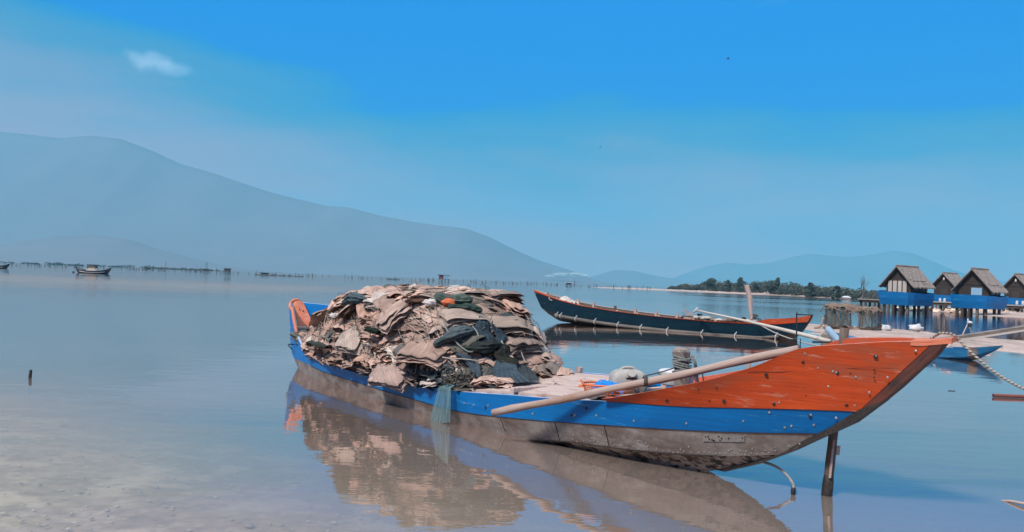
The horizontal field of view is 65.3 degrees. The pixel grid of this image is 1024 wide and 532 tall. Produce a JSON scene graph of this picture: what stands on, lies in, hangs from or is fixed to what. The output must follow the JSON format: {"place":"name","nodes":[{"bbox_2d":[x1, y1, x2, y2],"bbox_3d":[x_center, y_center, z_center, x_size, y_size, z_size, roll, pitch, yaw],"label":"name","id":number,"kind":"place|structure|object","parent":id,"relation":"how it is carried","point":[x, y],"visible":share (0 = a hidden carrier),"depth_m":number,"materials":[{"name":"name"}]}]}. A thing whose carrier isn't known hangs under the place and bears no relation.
{"place":"outdoors","nodes":[
{"label":"outdoors","id":0,"kind":"place"},
{"bbox_2d":[0,236,305,273],"bbox_3d":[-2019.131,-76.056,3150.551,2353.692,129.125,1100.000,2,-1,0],"label":"hill","id":1,"kind":"structure","parent":0,"point":[97,250],"depth_m":3027.49,"materials":[{"name":"blue"}]},
{"bbox_2d":[0,410,390,531],"bbox_3d":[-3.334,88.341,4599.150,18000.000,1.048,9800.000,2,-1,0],"label":"seabed","id":2,"kind":"structure","parent":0,"point":[136,472],"depth_m":6.08,"materials":[{"name":"beige sand"}]},
{"bbox_2d":[0,418,355,531],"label":"pebbles","id":3,"kind":"object","parent":2,"relation":"on","point":[249,525],"visible":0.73,"depth_m":5.67,"materials":[{"name":"grey stone"}]},
{"bbox_2d":[0,132,625,285],"bbox_3d":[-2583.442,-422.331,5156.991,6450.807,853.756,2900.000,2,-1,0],"label":"mountain","id":4,"kind":"structure","parent":0,"point":[50,187],"depth_m":4606.28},
{"bbox_2d":[0,262,1023,531],"bbox_3d":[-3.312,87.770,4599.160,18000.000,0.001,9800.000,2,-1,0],"label":"water","id":5,"kind":"structure","parent":0,"point":[202,376],"depth_m":8.89,"materials":[{"name":"blue liquid"}]},
{"bbox_2d":[0,264,9,268],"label":"moored boat","id":6,"kind":"object","parent":5,"relation":"on","point":[6,266],"visible":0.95,"depth_m":189.66,"materials":[{"name":"black wood"}]},
{"bbox_2d":[75,264,110,273],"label":"moored boat","id":7,"kind":"object","parent":5,"relation":"on","point":[90,268],"visible":0.94,"depth_m":157.41,"materials":[{"name":"white wood"}]},
{"bbox_2d":[0,261,226,271],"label":"scrub","id":8,"kind":"object","parent":5,"relation":"on","point":[77,264],"visible":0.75,"depth_m":940.47,"materials":[{"name":"green plant"}]},
{"bbox_2d":[223,268,230,273],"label":"watch hut","id":9,"kind":"object","parent":5,"relation":"in","point":[227,269],"visible":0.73,"depth_m":329.13,"materials":[{"name":"grey wood"}]},
{"bbox_2d":[254,274,303,276],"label":"raft","id":10,"kind":"object","parent":5,"relation":"on","point":[279,275],"visible":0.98,"depth_m":339.12,"materials":[{"name":"wood"}]},
{"bbox_2d":[437,274,449,281],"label":"watch hut","id":11,"kind":"object","parent":5,"relation":"in","point":[441,277],"visible":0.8,"depth_m":328.49,"materials":[{"name":"wood"}]},
{"bbox_2d":[288,298,958,471],"bbox_3d":[-0.462,1.202,9.848,1.559,1.543,11.232,3,-1,-37],"label":"fishing boat","id":12,"kind":"object","parent":5,"relation":"on","point":[785,403],"visible":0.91,"depth_m":6.68,"materials":[{"name":"blue paint"}]},
{"bbox_2d":[290,279,573,391],"bbox_3d":[-1.464,0.840,11.154,2.025,1.329,6.118,3,-1,-37],"label":"net heap","id":13,"kind":"object","parent":12,"relation":"on","point":[418,323],"visible":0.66,"depth_m":9.86,"materials":[{"name":"beige fabric"}]},
{"bbox_2d":[306,340,328,348],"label":"gathered net","id":14,"kind":"object","parent":13,"relation":"on","point":[318,344],"visible":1,"depth_m":11.12,"materials":[{"name":"green fabric"}]},
{"bbox_2d":[328,313,337,317],"bbox_3d":[-2.481,0.693,11.170,0.185,0.083,0.106,2,-1,0],"label":"white bag","id":15,"kind":"object","parent":13,"relation":"on","point":[332,315],"visible":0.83,"depth_m":11.13,"materials":[{"name":"white plastic"}]},
{"bbox_2d":[334,325,364,354],"bbox_3d":[-2.083,0.964,10.527,0.568,0.382,0.352,1,-1,43],"label":"folded net","id":16,"kind":"object","parent":13,"relation":"on","point":[348,340],"visible":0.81,"depth_m":10.44,"materials":[{"name":"fabric"}]},
{"bbox_2d":[340,291,365,305],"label":"gathered net","id":17,"kind":"object","parent":13,"relation":"on","point":[356,297],"visible":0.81,"depth_m":10.61,"materials":[{"name":"fabric"}]},
{"bbox_2d":[363,327,381,333],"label":"gathered net","id":18,"kind":"object","parent":13,"relation":"on","point":[372,330],"visible":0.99,"depth_m":9.87,"materials":[{"name":"green fabric"}]},
{"bbox_2d":[362,291,394,309],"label":"folded net","id":19,"kind":"object","parent":13,"relation":"on","point":[376,295],"visible":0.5,"depth_m":10.42,"materials":[{"name":"fabric"}]},
{"bbox_2d":[367,363,407,392],"bbox_3d":[-1.495,1.322,9.687,0.774,0.344,0.288,1,-1,44],"label":"folded net","id":20,"kind":"object","parent":13,"relation":"on","point":[389,376],"visible":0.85,"depth_m":9.56,"materials":[{"name":"fabric"}]},
{"bbox_2d":[375,298,412,333],"bbox_3d":[-1.471,0.608,9.908,0.426,0.442,0.646,3,-1,-18],"label":"folded net","id":21,"kind":"object","parent":13,"relation":"on","point":[392,316],"visible":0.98,"depth_m":9.68,"materials":[{"name":"fabric"}]},
{"bbox_2d":[394,337,448,370],"bbox_3d":[-0.999,0.983,9.248,0.746,0.376,0.473,1,-1,33],"label":"folded net","id":22,"kind":"object","parent":13,"relation":"on","point":[411,351],"visible":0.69,"depth_m":9.09,"materials":[{"name":"fabric"}]},
{"bbox_2d":[422,298,439,306],"bbox_3d":[-0.974,0.439,9.607,0.172,0.117,0.171,3,-1,-43],"label":"white bag","id":23,"kind":"object","parent":13,"relation":"on","point":[430,302],"visible":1,"depth_m":9.57,"materials":[{"name":"white plastic"}]},
{"bbox_2d":[441,298,455,306],"bbox_3d":[-0.758,0.437,9.528,0.185,0.112,0.135,2,-1,0],"label":"orange bundle","id":24,"kind":"object","parent":13,"relation":"on","point":[446,302],"visible":0.77,"depth_m":9.48,"materials":[{"name":"orange fabric"}]},
{"bbox_2d":[434,292,472,303],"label":"gathered net","id":25,"kind":"object","parent":13,"relation":"on","point":[460,298],"visible":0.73,"depth_m":9.56,"materials":[{"name":"green fabric"}]},
{"bbox_2d":[433,325,474,346],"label":"gathered net","id":26,"kind":"object","parent":13,"relation":"on","point":[457,332],"visible":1,"depth_m":9.03,"materials":[{"name":"grey fabric"}]},
{"bbox_2d":[443,322,478,352],"bbox_3d":[-0.583,0.805,9.046,0.416,0.322,0.263,2,-1,0],"label":"rope","id":27,"kind":"object","parent":26,"relation":"on","point":[457,342],"visible":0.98,"depth_m":9.04,"materials":[{"name":"beige fabric"}]},
{"bbox_2d":[441,365,474,384],"bbox_3d":[-0.585,1.217,8.835,0.385,0.247,0.208,2,-1,0],"label":"rope tangle","id":28,"kind":"object","parent":13,"relation":"on","point":[463,376],"visible":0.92,"depth_m":8.79,"materials":[{"name":"fabric"}]},
{"bbox_2d":[436,308,490,329],"bbox_3d":[-0.566,0.616,9.371,0.669,0.266,0.372,3,-1,-23],"label":"folded net","id":29,"kind":"object","parent":13,"relation":"on","point":[452,317],"visible":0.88,"depth_m":9.25,"materials":[{"name":"fabric"}]},
{"bbox_2d":[447,302,482,312],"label":"gathered net","id":30,"kind":"object","parent":29,"relation":"on","point":[469,306],"visible":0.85,"depth_m":9.39,"materials":[{"name":"green fabric"}]},
{"bbox_2d":[442,357,486,360],"bbox_3d":[-0.529,1.031,8.898,0.500,0.043,0.087,2,-1,-3],"label":"rope","id":31,"kind":"object","parent":13,"relation":"on","point":[465,359],"visible":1,"depth_m":8.87,"materials":[{"name":"beige fabric"}]},
{"bbox_2d":[455,353,481,378],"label":"gathered net","id":32,"kind":"object","parent":13,"relation":"on","point":[475,366],"visible":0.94,"depth_m":8.86,"materials":[{"name":"blue fabric"}]},
{"bbox_2d":[462,339,501,353],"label":"gathered net","id":33,"kind":"object","parent":13,"relation":"on","point":[488,346],"visible":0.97,"depth_m":8.95,"materials":[{"name":"fabric"}]},
{"bbox_2d":[474,316,493,340],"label":"gathered net","id":34,"kind":"object","parent":13,"relation":"on","point":[480,325],"visible":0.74,"depth_m":9.19,"materials":[{"name":"fabric"}]},
{"bbox_2d":[466,357,539,387],"bbox_3d":[-0.147,1.196,8.840,0.908,0.336,0.511,2,-1,0],"label":"hanging net","id":35,"kind":"object","parent":13,"relation":"hanging from","point":[527,373],"visible":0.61,"depth_m":8.85,"materials":[{"name":"green fabric"}]},
{"bbox_2d":[493,343,519,366],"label":"gathered net","id":36,"kind":"object","parent":13,"relation":"on","point":[502,352],"visible":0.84,"depth_m":9.00,"materials":[{"name":"green fabric"}]},
{"bbox_2d":[493,359,528,383],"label":"hanging net","id":37,"kind":"object","parent":13,"relation":"hanging from","point":[505,370],"visible":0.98,"depth_m":8.77,"materials":[{"name":"blue fabric"}]},
{"bbox_2d":[505,334,544,354],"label":"folded net","id":38,"kind":"object","parent":13,"relation":"on","point":[516,344],"visible":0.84,"depth_m":9.32,"materials":[{"name":"fabric"}]},
{"bbox_2d":[490,324,507,342],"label":"gathered net","id":39,"kind":"object","parent":38,"relation":"on","point":[500,334],"visible":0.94,"depth_m":9.26,"materials":[{"name":"grey fabric"}]},
{"bbox_2d":[487,315,532,337],"bbox_3d":[-0.081,0.731,9.513,0.657,0.269,0.376,3,-1,-19],"label":"folded net","id":40,"kind":"object","parent":38,"relation":"on","point":[512,325],"visible":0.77,"depth_m":9.46,"materials":[{"name":"fabric"}]},
{"bbox_2d":[430,384,456,422],"bbox_3d":[-0.725,1.540,8.932,0.201,0.466,0.434,3,-1,-37],"label":"hanging net","id":41,"kind":"object","parent":12,"relation":"hanging from","point":[443,414],"visible":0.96,"depth_m":8.86,"materials":[{"name":"teal fabric"}]},
{"bbox_2d":[539,379,554,384],"bbox_3d":[0.438,1.265,8.637,0.200,0.065,0.220,3,-1,-38],"label":"rag","id":42,"kind":"object","parent":12,"relation":"on","point":[549,381],"visible":0.54,"depth_m":8.67,"materials":[{"name":"white fabric"}]},
{"bbox_2d":[580,379,632,397],"bbox_3d":[0.934,1.191,7.791,0.546,0.150,0.343,2,-1,0],"label":"basket","id":43,"kind":"object","parent":12,"relation":"on","point":[588,385],"visible":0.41,"depth_m":7.68,"materials":[{"name":"orange plastic"}]},
{"bbox_2d":[592,379,623,393],"bbox_3d":[0.935,1.177,7.791,0.300,0.148,0.200,2,-1,4],"label":"blue cloth","id":44,"kind":"object","parent":43,"relation":"in","point":[606,382],"visible":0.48,"depth_m":7.75,"materials":[{"name":"blue fabric"}]},
{"bbox_2d":[609,366,646,393],"bbox_3d":[1.147,1.129,7.899,0.374,0.282,0.280,2,-1,0],"label":"jerrycan","id":45,"kind":"object","parent":12,"relation":"on","point":[623,374],"visible":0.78,"depth_m":7.81,"materials":[{"name":"grey plastic"}]},
{"bbox_2d":[491,345,799,415],"bbox_3d":[1.043,1.051,7.088,2.892,0.912,0.080,1,-1,32],"label":"wooden pole","id":46,"kind":"object","parent":12,"relation":"on","point":[691,372],"visible":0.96,"depth_m":6.96,"materials":[{"name":"brown wood"}]},
{"bbox_2d":[642,367,675,386],"bbox_3d":[1.290,0.983,7.106,0.382,0.169,0.106,3,-1,-38],"label":"lashing rope","id":47,"kind":"object","parent":46,"relation":"attached to","point":[645,377],"visible":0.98,"depth_m":7.01,"materials":[{"name":"grey fabric"}]},
{"bbox_2d":[658,368,693,386],"bbox_3d":[1.568,1.057,7.604,0.360,0.152,0.360,2,-1,0],"label":"tub","id":48,"kind":"object","parent":12,"relation":"on","point":[670,383],"visible":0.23,"depth_m":7.50,"materials":[{"name":"white plastic"}]},
{"bbox_2d":[752,458,795,494],"bbox_3d":[2.139,1.750,6.471,0.146,0.356,0.381,3,-1,-44],"label":"bent pipe","id":49,"kind":"object","parent":12,"relation":"attached to","point":[793,490],"visible":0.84,"depth_m":6.46,"materials":[{"name":"grey metal"}]},
{"bbox_2d":[929,332,1023,389],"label":"twisted rope","id":50,"kind":"object","parent":12,"relation":"attached to","point":[981,361],"visible":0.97,"depth_m":5.31,"materials":[{"name":"beige fabric"}]},
{"bbox_2d":[939,325,1023,340],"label":"gangplank","id":51,"kind":"object","parent":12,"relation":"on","point":[995,332],"visible":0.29,"depth_m":5.97,"materials":[{"name":"grey wood"}]},
{"bbox_2d":[594,287,696,291],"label":"sandbar","id":52,"kind":"structure","parent":5,"relation":"in","point":[649,289],"depth_m":347.20,"materials":[{"name":"beige sand"}]},
{"bbox_2d":[534,290,812,338],"bbox_3d":[5.395,1.818,29.892,11.584,1.431,1.630,1,-1,39],"label":"fishing boat","id":53,"kind":"object","parent":5,"relation":"on","point":[555,306],"visible":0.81,"depth_m":29.29,"materials":[{"name":"blue paint"}]},
{"bbox_2d":[560,296,579,303],"bbox_3d":[2.243,1.378,32.574,0.900,0.313,0.600,1,-1,39],"label":"tarp","id":54,"kind":"object","parent":53,"relation":"in","point":[567,298],"visible":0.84,"depth_m":32.47,"materials":[{"name":"white fabric"}]},
{"bbox_2d":[681,308,693,315],"bbox_3d":[6.425,1.765,29.215,0.496,0.448,0.038,2,-1,0],"label":"stick bundle","id":55,"kind":"object","parent":53,"relation":"in","point":[688,313],"visible":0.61,"depth_m":29.20,"materials":[{"name":"grey wood"}]},
{"bbox_2d":[681,315,756,321],"bbox_3d":[7.302,1.912,28.491,2.935,0.229,0.786,1,-1,41],"label":"net bundle","id":56,"kind":"object","parent":53,"relation":"in","point":[709,318],"visible":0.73,"depth_m":28.55,"materials":[{"name":"white fabric"}]},
{"bbox_2d":[744,285,752,319],"bbox_3d":[8.253,1.420,27.769,0.395,1.555,0.168,2,-1,0],"label":"mast post","id":57,"kind":"object","parent":53,"relation":"on","point":[749,296],"visible":0.85,"depth_m":27.71,"materials":[{"name":"beige wood"}]},
{"bbox_2d":[751,314,761,320],"bbox_3d":[8.514,1.865,27.761,0.632,0.413,0.126,2,-1,0],"label":"rope coil","id":58,"kind":"object","parent":53,"relation":"on","point":[754,317],"visible":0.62,"depth_m":27.72,"materials":[{"name":"grey fabric"}]},
{"bbox_2d":[693,307,831,340],"bbox_3d":[7.616,1.792,25.011,0.178,0.753,5.996,3,-1,-26],"label":"long oar","id":59,"kind":"object","parent":53,"relation":"attached to","point":[810,336],"visible":0.97,"depth_m":24.20,"materials":[{"name":"brown wood"}]},
{"bbox_2d":[762,326,819,345],"bbox_3d":[8.560,2.104,24.700,0.035,0.507,4.347,2,-1,-11],"label":"mooring line","id":60,"kind":"object","parent":53,"relation":"hanging from","point":[790,338],"visible":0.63,"depth_m":24.77,"materials":[{"name":"fabric"}]},
{"bbox_2d":[694,290,860,298],"bbox_3d":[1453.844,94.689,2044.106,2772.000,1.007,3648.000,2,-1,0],"label":"sandbar","id":61,"kind":"structure","parent":5,"relation":"in","point":[734,292],"depth_m":305.95,"materials":[{"name":"beige sand"}]},
{"bbox_2d":[704,278,718,290],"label":"tree","id":62,"kind":"object","parent":61,"relation":"on","point":[709,284],"visible":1,"depth_m":329.63,"materials":[{"name":"green plant"}]},
{"bbox_2d":[722,280,732,291],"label":"tree","id":63,"kind":"object","parent":61,"relation":"on","point":[727,287],"visible":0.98,"depth_m":327.36,"materials":[{"name":"green plant"}]},
{"bbox_2d":[733,277,745,291],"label":"tree","id":64,"kind":"object","parent":61,"relation":"on","point":[740,282],"visible":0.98,"depth_m":324.30,"materials":[{"name":"green plant"}]},
{"bbox_2d":[751,282,759,292],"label":"tree","id":65,"kind":"object","parent":61,"relation":"on","point":[755,286],"visible":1,"depth_m":314.28,"materials":[{"name":"green plant"}]},
{"bbox_2d":[762,280,776,293],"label":"tree","id":66,"kind":"object","parent":61,"relation":"on","point":[770,285],"visible":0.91,"depth_m":299.68,"materials":[{"name":"green plant"}]},
{"bbox_2d":[667,280,878,299],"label":"wood","id":67,"kind":"object","parent":61,"relation":"on","point":[795,289],"visible":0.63,"depth_m":287.73,"materials":[{"name":"green plant"}]},
{"bbox_2d":[774,277,780,294],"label":"tree","id":68,"kind":"object","parent":61,"relation":"on","point":[777,283],"visible":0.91,"depth_m":297.60,"materials":[{"name":"green plant"}]},
{"bbox_2d":[803,282,815,296],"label":"tree","id":69,"kind":"object","parent":61,"relation":"on","point":[809,291],"visible":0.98,"depth_m":249.32,"materials":[{"name":"green plant"}]},
{"bbox_2d":[829,286,842,298],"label":"tree","id":70,"kind":"object","parent":61,"relation":"on","point":[836,293],"visible":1,"depth_m":229.46,"materials":[{"name":"green plant"}]},
{"bbox_2d":[812,341,832,342],"bbox_3d":[7.749,1.894,19.873,0.534,0.071,0.043,2,-1,22],"label":"dark stick","id":71,"kind":"object","parent":5,"relation":"on","point":[822,341],"visible":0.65,"depth_m":19.87,"materials":[{"name":"black wood"}]},
{"bbox_2d":[821,327,848,496],"bbox_3d":[2.537,1.401,6.324,0.214,1.831,0.101,2,-1,0],"label":"mooring pole","id":72,"kind":"object","parent":5,"relation":"in","point":[833,449],"visible":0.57,"depth_m":6.30,"materials":[{"name":"brown wood"}]},
{"bbox_2d":[858,291,882,308],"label":"pier","id":73,"kind":"structure","parent":5,"relation":"in","point":[870,301],"depth_m":87.29,"materials":[{"name":"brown wood"}]},
{"bbox_2d":[878,264,935,311],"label":"stilt hut","id":74,"kind":"object","parent":5,"relation":"on","point":[906,285],"visible":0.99,"depth_m":81.75,"materials":[{"name":"blue wood"}]},
{"bbox_2d":[888,280,892,290],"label":"window","id":75,"kind":"structure","parent":74,"relation":"in","point":[890,282],"depth_m":82.66,"materials":[{"name":"white"}]},
{"bbox_2d":[893,280,897,291],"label":"window","id":76,"kind":"structure","parent":74,"relation":"in","point":[895,282],"depth_m":82.20,"materials":[{"name":"white"}]},
{"bbox_2d":[897,280,901,291],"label":"window","id":77,"kind":"structure","parent":74,"relation":"in","point":[899,289],"depth_m":81.82,"materials":[{"name":"white"}]},
{"bbox_2d":[902,281,906,291],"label":"window","id":78,"kind":"structure","parent":74,"relation":"in","point":[904,285],"depth_m":81.38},
{"bbox_2d":[805,324,1023,355],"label":"sandbar","id":79,"kind":"structure","parent":5,"relation":"in","point":[1013,346],"depth_m":29.41,"materials":[{"name":"beige sand"}]},
{"bbox_2d":[790,312,812,344],"bbox_3d":[8.032,1.908,22.196,0.615,1.226,0.040,2,-1,0],"label":"iron stake","id":80,"kind":"object","parent":79,"relation":"on","point":[793,340],"visible":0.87,"depth_m":22.18,"materials":[{"name":"black metal"}]},
{"bbox_2d":[821,332,832,344],"bbox_3d":[9.780,2.289,24.827,0.360,0.494,0.342,2,-1,0],"label":"stump","id":81,"kind":"object","parent":79,"relation":"on","point":[825,335],"visible":0.29,"depth_m":24.71,"materials":[{"name":"grey wood"}]},
{"bbox_2d":[825,326,838,340],"bbox_3d":[7.960,1.749,19.676,0.170,0.505,0.703,2,-1,-14],"label":"blue pipe","id":82,"kind":"object","parent":79,"relation":"on","point":[831,333],"visible":0.66,"depth_m":19.73,"materials":[{"name":"blue plastic"}]},
{"bbox_2d":[814,302,883,330],"bbox_3d":[14.273,2.196,33.863,1.122,1.259,2.596,3,-1,-36],"label":"net cage","id":83,"kind":"object","parent":79,"relation":"on","point":[835,321],"visible":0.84,"depth_m":33.52,"materials":[{"name":"fabric"}]},
{"bbox_2d":[875,324,891,330],"bbox_3d":[15.524,2.604,33.373,0.788,0.382,0.442,2,-1,0],"label":"plastic bag","id":84,"kind":"object","parent":79,"relation":"on","point":[885,327],"visible":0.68,"depth_m":33.22,"materials":[{"name":"white plastic"}]},
{"bbox_2d":[908,324,923,331],"bbox_3d":[17.683,2.714,35.017,0.652,0.402,0.419,2,-1,0],"label":"plastic bag","id":85,"kind":"object","parent":79,"relation":"on","point":[917,328],"visible":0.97,"depth_m":34.92,"materials":[{"name":"white plastic"}]},
{"bbox_2d":[836,332,1003,359],"bbox_3d":[11.024,2.251,22.078,0.839,0.550,4.875,3,-1,-30],"label":"canoe","id":86,"kind":"object","parent":5,"relation":"on","point":[961,353],"visible":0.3,"depth_m":20.59,"materials":[{"name":"blue wood"}]},
{"bbox_2d":[924,301,960,310],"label":"pier","id":87,"kind":"structure","parent":5,"relation":"in","point":[942,305],"depth_m":88.87,"materials":[{"name":"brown wood"}]},
{"bbox_2d":[931,272,961,308],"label":"stilt hut","id":88,"kind":"object","parent":5,"relation":"in","point":[944,283],"visible":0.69,"depth_m":103.91,"materials":[{"name":"brown wood"}]},
{"bbox_2d":[941,288,947,294],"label":"door","id":89,"kind":"structure","parent":88,"relation":"in","point":[944,291],"depth_m":103.93,"materials":[{"name":"wood"}]},
{"bbox_2d":[963,319,972,333],"bbox_3d":[17.336,2.376,30.037,0.418,0.912,6.523,1,-1,34],"label":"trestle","id":90,"kind":"object","parent":5,"relation":"on","point":[969,324],"visible":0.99,"depth_m":27.46,"materials":[{"name":"white wood"}]},
{"bbox_2d":[920,307,1023,317],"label":"sandbar","id":91,"kind":"structure","parent":5,"relation":"in","point":[1014,313],"depth_m":82.96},
{"bbox_2d":[897,307,1016,312],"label":"rubble","id":92,"kind":"object","parent":91,"relation":"on","point":[951,310],"visible":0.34,"depth_m":88.19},
{"bbox_2d":[1003,273,1023,310],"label":"stilt hut","id":93,"kind":"object","parent":91,"relation":"on","point":[1013,285],"visible":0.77,"depth_m":97.89,"materials":[{"name":"brown wood"}]},
{"bbox_2d":[1012,291,1019,297],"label":"door","id":94,"kind":"structure","parent":93,"relation":"in","point":[1015,294],"depth_m":98.00,"materials":[{"name":"wood"}]},
{"bbox_2d":[950,267,1008,314],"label":"stilt hut","id":95,"kind":"object","parent":5,"relation":"in","point":[977,289],"visible":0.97,"depth_m":79.59,"materials":[{"name":"blue wood"}]},
{"bbox_2d":[970,287,982,295],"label":"window","id":96,"kind":"structure","parent":95,"relation":"in","point":[974,290],"depth_m":79.71,"materials":[{"name":"glass"}]},
{"bbox_2d":[992,394,1023,397],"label":"red pipe","id":97,"kind":"object","parent":5,"relation":"on","point":[1008,395],"visible":1,"depth_m":13.02,"materials":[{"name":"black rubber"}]},
{"bbox_2d":[1002,305,1023,311],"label":"pier","id":98,"kind":"structure","parent":5,"relation":"in","point":[1018,307],"depth_m":87.94,"materials":[{"name":"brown wood"}]},
{"bbox_2d":[0,0,1023,281],"label":"sky","id":99,"kind":"structure","parent":0,"point":[844,128],"materials":[{"name":"blue"}]},
{"bbox_2d":[589,270,699,286],"bbox_3d":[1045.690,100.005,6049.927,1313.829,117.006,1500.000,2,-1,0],"label":"hill","id":100,"kind":"structure","parent":0,"point":[626,278],"depth_m":5729.27,"materials":[{"name":"blue"}]},
{"bbox_2d":[672,251,1005,295],"bbox_3d":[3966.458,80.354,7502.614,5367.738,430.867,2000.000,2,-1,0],"label":"mountain","id":101,"kind":"structure","parent":0,"point":[828,271],"depth_m":7306.95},
{"bbox_2d":[861,275,869,305],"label":"bare tree","id":102,"kind":"object","parent":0,"point":[863,286],"visible":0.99,"depth_m":89.76,"materials":[{"name":"grey plant"}]},
{"bbox_2d":[1003,500,1023,504],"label":"driftwood","id":103,"kind":"object","parent":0,"point":[1017,502],"visible":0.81,"depth_m":6.26,"materials":[{"name":"wood"}]}
]}

